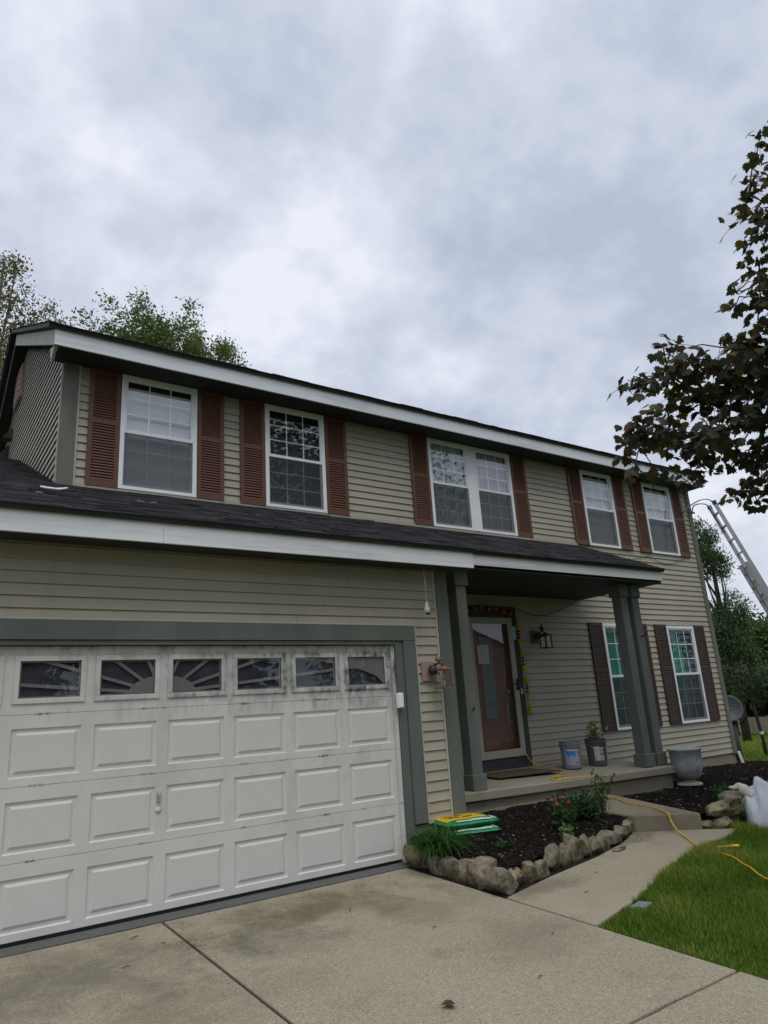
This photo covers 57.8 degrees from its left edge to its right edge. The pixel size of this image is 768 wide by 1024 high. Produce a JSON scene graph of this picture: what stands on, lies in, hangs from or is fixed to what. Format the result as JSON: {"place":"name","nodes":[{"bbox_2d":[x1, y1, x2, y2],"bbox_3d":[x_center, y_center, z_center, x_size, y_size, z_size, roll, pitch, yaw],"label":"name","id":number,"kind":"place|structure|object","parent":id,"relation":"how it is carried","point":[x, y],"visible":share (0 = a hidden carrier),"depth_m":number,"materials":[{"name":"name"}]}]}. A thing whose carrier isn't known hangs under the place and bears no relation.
{"place":"outdoors","nodes":[
{"label":"outdoors","id":0,"kind":"place"},
{"bbox_2d":[0,862,767,1023],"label":"driveway","id":1,"kind":"structure","parent":0,"point":[382,950],"depth_m":4.38,"materials":[{"name":"concrete"}]},
{"bbox_2d":[441,999,455,1004],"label":"fallen leaf","id":2,"kind":"object","parent":1,"relation":"on","point":[446,1001],"visible":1,"depth_m":3.82,"materials":[{"name":"brown plant"}]},
{"bbox_2d":[0,0,767,619],"label":"sky","id":3,"kind":"structure","parent":0,"point":[489,212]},
{"bbox_2d":[507,828,734,927],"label":"walkway","id":4,"kind":"structure","parent":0,"point":[611,881],"depth_m":6.03,"materials":[{"name":"concrete"}]},
{"bbox_2d":[515,714,767,979],"bbox_3d":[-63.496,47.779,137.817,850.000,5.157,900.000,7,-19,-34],"label":"lawn","id":5,"kind":"structure","parent":0,"point":[704,816],"depth_m":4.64,"materials":[{"name":"green plant"}]},
{"bbox_2d":[0,248,44,379],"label":"backyard tree","id":6,"kind":"object","parent":5,"relation":"on","point":[10,302],"visible":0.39,"depth_m":25.79,"materials":[{"name":"green plant"}]},
{"bbox_2d":[37,295,74,325],"bbox_3d":[-12.080,0.492,26.325,4.502,18.644,4.678,7,-19,-34],"label":"backyard tree","id":7,"kind":"object","parent":5,"relation":"on","point":[45,308],"visible":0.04,"depth_m":27.92,"materials":[{"name":"green plant"}]},
{"bbox_2d":[71,286,251,366],"bbox_3d":[-9.059,0.110,28.242,7.131,19.909,7.745,-10,-17,21],"label":"backyard tree","id":8,"kind":"object","parent":5,"relation":"on","point":[164,335],"visible":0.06,"depth_m":29.18,"materials":[{"name":"green plant"}]},
{"bbox_2d":[0,320,737,948],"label":"house","id":9,"kind":"structure","parent":5,"relation":"on","point":[222,650],"depth_m":7.52,"materials":[{"name":"plastic"}]},
{"bbox_2d":[40,486,67,490],"bbox_3d":[-3.198,-0.239,6.852,0.160,0.117,0.307,-12,-18,26],"label":"roof strip","id":10,"kind":"object","parent":9,"relation":"on","point":[52,488],"visible":1,"depth_m":6.74,"materials":[{"name":"white plastic"}]},
{"bbox_2d":[117,374,197,497],"bbox_3d":[-2.764,-0.914,8.536,0.934,1.457,0.100,7,-19,-34],"label":"window","id":11,"kind":"structure","parent":9,"relation":"in","point":[151,461],"depth_m":8.51,"materials":[{"name":"white glass"}]},
{"bbox_2d":[0,646,402,948],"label":"garage door","id":12,"kind":"structure","parent":9,"relation":"in","point":[137,782],"depth_m":6.02,"materials":[{"name":"white paint"}]},
{"bbox_2d":[264,404,327,512],"bbox_3d":[-1.227,-0.718,9.573,0.918,1.457,0.099,7,-19,-34],"label":"window","id":13,"kind":"structure","parent":9,"relation":"in","point":[292,482],"depth_m":9.52,"materials":[{"name":"white glass"}]},
{"bbox_2d":[396,693,403,707],"bbox_3d":[0.169,1.992,7.360,0.068,0.155,0.058,7,-19,-34],"label":"keypad","id":14,"kind":"object","parent":9,"relation":"attached to","point":[399,700],"visible":1,"depth_m":7.34,"materials":[{"name":"white plastic"}]},
{"bbox_2d":[419,567,430,614],"bbox_3d":[0.455,0.871,7.734,0.071,0.534,0.103,-12,-18,26],"label":"hanging ornament","id":15,"kind":"object","parent":9,"relation":"hanging from","point":[426,609],"visible":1,"depth_m":7.68,"materials":[{"name":"white metal"}]},
{"bbox_2d":[421,652,452,688],"bbox_3d":[0.579,1.736,7.622,0.244,0.390,0.239,7,-19,-34],"label":"wall lantern","id":16,"kind":"object","parent":9,"relation":"attached to","point":[429,670],"depth_m":7.62,"materials":[{"name":"brown metal"}]},
{"bbox_2d":[426,437,517,535],"bbox_3d":[1.432,-0.377,11.372,1.794,1.457,0.112,7,-19,-34],"label":"window","id":17,"kind":"structure","parent":9,"relation":"in","point":[484,504],"depth_m":11.34,"materials":[{"name":"white glass"}]},
{"bbox_2d":[467,605,513,615],"bbox_3d":[1.580,1.512,10.734,1.148,0.151,0.072,7,-19,-34],"label":"door garland","id":18,"kind":"object","parent":9,"relation":"hanging from","point":[489,608],"depth_m":10.76},
{"bbox_2d":[472,623,519,751],"bbox_3d":[1.641,2.700,10.544,1.030,2.300,0.165,7,-19,-34],"label":"entry door","id":19,"kind":"structure","parent":9,"relation":"in","point":[495,688],"depth_m":10.59,"materials":[{"name":"red paint"}]},
{"bbox_2d":[468,617,525,760],"bbox_3d":[1.703,2.611,10.460,0.912,2.058,0.077,7,-19,-34],"label":"storm door","id":20,"kind":"structure","parent":9,"relation":"in","point":[482,650],"depth_m":10.50,"materials":[{"name":"beige paint"}]},
{"bbox_2d":[512,626,516,639],"bbox_3d":[2.042,1.905,10.964,0.104,0.205,0.006,7,-19,-34],"label":"door notice","id":21,"kind":"object","parent":9,"relation":"attached to","point":[514,632],"depth_m":10.97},
{"bbox_2d":[484,768,561,778],"bbox_3d":[1.813,3.628,9.673,1.080,0.012,0.720,5,-18,-27],"label":"doormat","id":22,"kind":"object","parent":9,"relation":"on","point":[515,773],"visible":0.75,"depth_m":9.59,"materials":[{"name":"brown fabric"}]},
{"bbox_2d":[514,610,533,713],"bbox_3d":[2.184,2.334,10.893,0.158,1.595,0.100,7,-19,-34],"label":"door garland","id":23,"kind":"object","parent":9,"relation":"hanging from","point":[527,694],"depth_m":10.85},
{"bbox_2d":[530,625,552,648],"bbox_3d":[2.521,1.994,11.175,0.244,0.390,0.239,7,-19,-34],"label":"wall lantern","id":24,"kind":"object","parent":9,"relation":"attached to","point":[535,636],"depth_m":11.18,"materials":[{"name":"brown metal"}]},
{"bbox_2d":[515,601,575,615],"bbox_3d":[2.723,1.585,11.589,1.505,0.308,0.010,7,-19,-34],"label":"porch wire","id":25,"kind":"object","parent":9,"relation":"attached to","point":[542,615],"visible":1,"depth_m":11.42,"materials":[{"name":"black metal"}]},
{"bbox_2d":[558,740,581,768],"bbox_3d":[2.718,3.522,10.115,0.322,0.376,0.320,1,-17,-17],"label":"paint bucket","id":26,"kind":"object","parent":9,"relation":"on","point":[570,750],"visible":1,"depth_m":10.01,"materials":[{"name":"grey plastic"}]},
{"bbox_2d":[584,738,607,765],"bbox_3d":[3.169,3.573,10.372,0.322,0.376,0.320,1,-16,-15],"label":"paint bucket","id":27,"kind":"object","parent":9,"relation":"on","point":[596,752],"visible":0.98,"depth_m":10.26,"materials":[{"name":"grey plastic"}]},
{"bbox_2d":[581,719,607,739],"bbox_3d":[3.127,3.300,10.416,0.412,0.388,0.330,7,-19,-34],"label":"bucket plant","id":28,"kind":"object","parent":27,"relation":"in","point":[593,734],"visible":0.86,"depth_m":10.42,"materials":[{"name":"green plant"}]},
{"bbox_2d":[579,469,621,548],"bbox_3d":[4.046,-0.042,13.134,0.900,1.462,0.100,7,-19,-34],"label":"window","id":29,"kind":"structure","parent":9,"relation":"in","point":[602,524],"depth_m":13.14,"materials":[{"name":"white glass"}]},
{"bbox_2d":[602,623,631,730],"bbox_3d":[4.239,2.891,12.307,0.905,1.805,0.118,7,-19,-34],"label":"window","id":30,"kind":"structure","parent":9,"relation":"in","point":[609,630],"depth_m":12.13,"materials":[{"name":"white glass"}]},
{"bbox_2d":[526,754,767,879],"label":"power cable","id":31,"kind":"object","parent":9,"relation":"attached to","point":[733,845],"visible":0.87,"depth_m":7.95,"materials":[{"name":"yellow plastic"}]},
{"bbox_2d":[641,482,680,555],"bbox_3d":[5.598,0.159,14.182,0.943,1.467,0.100,7,-19,-34],"label":"window","id":32,"kind":"structure","parent":9,"relation":"in","point":[662,530],"depth_m":14.19,"materials":[{"name":"white glass"}]},
{"bbox_2d":[666,626,709,723],"bbox_3d":[5.777,3.097,13.342,0.895,1.795,0.118,7,-19,-34],"label":"window","id":33,"kind":"structure","parent":9,"relation":"in","point":[689,682],"depth_m":13.35,"materials":[{"name":"white plastic"}]},
{"bbox_2d":[402,819,632,898],"bbox_3d":[1.602,3.367,6.997,2.602,0.354,1.477,7,-19,-34],"label":"stone edging","id":34,"kind":"object","parent":5,"relation":"on","point":[483,874],"visible":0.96,"depth_m":6.36,"materials":[{"name":"stone"}]},
{"bbox_2d":[410,800,626,869],"bbox_3d":[1.529,3.299,7.235,2.412,0.227,1.675,7,-19,-34],"label":"planting bed","id":35,"kind":"object","parent":5,"relation":"on","point":[531,831],"visible":0.59,"depth_m":7.03,"materials":[{"name":"soil"}]},
{"bbox_2d":[392,819,483,867],"bbox_3d":[0.549,3.188,6.683,1.024,0.408,1.018,7,-19,-34],"label":"grass clump","id":36,"kind":"object","parent":35,"relation":"on","point":[441,843],"visible":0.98,"depth_m":6.58,"materials":[{"name":"green plant"}]},
{"bbox_2d":[438,824,500,836],"bbox_3d":[0.844,3.292,7.202,0.620,0.112,0.420,1,-17,-17],"label":"garden bag","id":37,"kind":"object","parent":35,"relation":"on","point":[485,829],"visible":0.44,"depth_m":7.05,"materials":[{"name":"green plastic"}]},
{"bbox_2d":[433,812,498,828],"bbox_3d":[0.835,3.212,7.247,0.620,0.117,0.420,3,-17,-21],"label":"garden bag","id":38,"kind":"object","parent":37,"relation":"on","point":[473,819],"visible":0.92,"depth_m":7.12,"materials":[{"name":"yellow plastic"}]},
{"bbox_2d":[494,836,514,848],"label":"weed","id":39,"kind":"object","parent":35,"relation":"on","point":[503,845],"visible":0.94,"depth_m":6.54,"materials":[{"name":"green plant"}]},
{"bbox_2d":[546,790,578,830],"bbox_3d":[1.829,3.089,7.148,0.365,0.430,0.349,-11,-18,25],"label":"flowering plant","id":40,"kind":"object","parent":35,"relation":"on","point":[569,816],"visible":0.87,"depth_m":7.13,"materials":[{"name":"green plant"}]},
{"bbox_2d":[557,821,574,836],"bbox_3d":[1.811,3.196,6.937,0.229,0.229,0.180,7,-19,-34],"label":"pale plant","id":41,"kind":"object","parent":35,"relation":"on","point":[568,830],"visible":0.53,"depth_m":6.93,"materials":[{"name":"green plant"}]},
{"bbox_2d":[551,791,585,814],"bbox_3d":[1.991,3.208,7.569,0.346,0.371,0.373,7,-19,-34],"label":"leafy plant","id":42,"kind":"object","parent":35,"relation":"on","point":[570,794],"visible":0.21,"depth_m":7.58,"materials":[{"name":"green plant"}]},
{"bbox_2d":[564,785,611,820],"bbox_3d":[2.257,3.207,7.664,0.457,0.413,0.751,-10,-17,21],"label":"shrub","id":43,"kind":"object","parent":35,"relation":"on","point":[589,807],"visible":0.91,"depth_m":7.58,"materials":[{"name":"green plant"}]},
{"bbox_2d":[590,769,615,814],"bbox_3d":[2.501,3.169,7.874,0.293,0.509,0.173,-8,-16,15],"label":"tall plant","id":44,"kind":"object","parent":35,"relation":"on","point":[603,784],"visible":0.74,"depth_m":7.89,"materials":[{"name":"green plant"}]},
{"bbox_2d":[631,901,652,911],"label":"lawn slab","id":45,"kind":"structure","parent":5,"relation":"on","point":[642,903],"depth_m":5.31,"materials":[{"name":"grey concrete"}]},
{"bbox_2d":[597,794,702,831],"bbox_3d":[2.969,3.615,8.158,1.115,0.367,1.604,7,-19,-34],"label":"front step","id":46,"kind":"object","parent":5,"relation":"on","point":[641,818],"visible":0.39,"depth_m":7.62,"materials":[{"name":"concrete"}]},
{"bbox_2d":[606,121,767,514],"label":"maple tree","id":47,"kind":"object","parent":5,"relation":"on","point":[737,387],"visible":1,"depth_m":8.27,"materials":[{"name":"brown plant"}]},
{"bbox_2d":[620,760,767,812],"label":"planting bed","id":48,"kind":"object","parent":5,"relation":"on","point":[698,799],"visible":0.52,"depth_m":9.92,"materials":[{"name":"soil"}]},
{"bbox_2d":[667,747,702,785],"bbox_3d":[4.387,3.681,10.075,0.472,0.505,0.472,7,-19,-34],"label":"garden urn","id":49,"kind":"object","parent":48,"relation":"on","point":[686,762],"visible":1,"depth_m":9.93,"materials":[{"name":"grey stone"}]},
{"bbox_2d":[704,783,731,799],"bbox_3d":[4.198,3.481,8.637,0.437,0.221,0.301,7,-19,-34],"label":"bed plant","id":50,"kind":"object","parent":48,"relation":"on","point":[719,790],"visible":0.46,"depth_m":8.60,"materials":[{"name":"green plant"}]},
{"bbox_2d":[737,751,743,762],"bbox_3d":[6.960,4.809,13.561,0.102,0.287,0.060,-6,-16,9],"label":"downspout end","id":51,"kind":"object","parent":48,"relation":"on","point":[740,757],"visible":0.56,"depth_m":13.55,"materials":[{"name":"white plastic"}]},
{"bbox_2d":[702,790,744,828],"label":"stone wall","id":52,"kind":"structure","parent":5,"relation":"on","point":[728,806],"depth_m":7.72,"materials":[{"name":"stone"}]},
{"bbox_2d":[681,498,767,615],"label":"extension ladder","id":53,"kind":"object","parent":5,"relation":"on","point":[753,578],"visible":1,"depth_m":14.22,"materials":[{"name":"metal"}]},
{"bbox_2d":[693,516,767,741],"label":"loose tree","id":54,"kind":"object","parent":5,"relation":"on","point":[729,625],"visible":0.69,"depth_m":29.22,"materials":[{"name":"green plant"}]},
{"bbox_2d":[727,695,746,759],"bbox_3d":[7.212,4.441,14.149,0.320,1.399,0.561,7,-19,-34],"label":"satellite dish","id":55,"kind":"object","parent":5,"relation":"on","point":[736,708],"visible":0.62,"depth_m":14.28,"materials":[{"name":"grey paint"}]},
{"bbox_2d":[735,808,746,819],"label":"weed tuft","id":56,"kind":"object","parent":5,"relation":"on","point":[742,815],"visible":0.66,"depth_m":7.85,"materials":[{"name":"green plant"}]},
{"bbox_2d":[719,599,767,734],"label":"tree","id":57,"kind":"object","parent":5,"relation":"on","point":[760,640],"visible":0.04,"depth_m":41.80,"materials":[{"name":"green plant"}]},
{"bbox_2d":[721,659,767,755],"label":"sapling","id":58,"kind":"object","parent":5,"relation":"on","point":[746,684],"visible":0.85,"depth_m":15.60,"materials":[{"name":"green plant"}]},
{"bbox_2d":[729,776,767,828],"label":"white sack","id":59,"kind":"object","parent":5,"relation":"on","point":[756,800],"visible":0.84,"depth_m":7.52,"materials":[{"name":"plastic"}]},
{"bbox_2d":[737,715,767,732],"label":"wooden fence","id":60,"kind":"object","parent":5,"relation":"on","point":[753,726],"visible":0.12,"depth_m":55.76,"materials":[{"name":"brown wood"}]},
{"bbox_2d":[741,740,767,760],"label":"grass","id":61,"kind":"structure","parent":5,"relation":"on","point":[748,748],"depth_m":17.76,"materials":[{"name":"green plant"}]},
{"bbox_2d":[744,605,767,716],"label":"tree","id":62,"kind":"object","parent":5,"relation":"on","point":[761,708],"visible":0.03,"depth_m":61.40,"materials":[{"name":"green plant"}]},
{"bbox_2d":[745,612,767,703],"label":"tree","id":63,"kind":"object","parent":5,"relation":"on","point":[763,622],"visible":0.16,"depth_m":42.09,"materials":[{"name":"green plant"}]},
{"bbox_2d":[739,731,767,744],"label":"grass","id":64,"kind":"structure","parent":0,"point":[755,736],"depth_m":34.06,"materials":[{"name":"green plant"}]}
]}

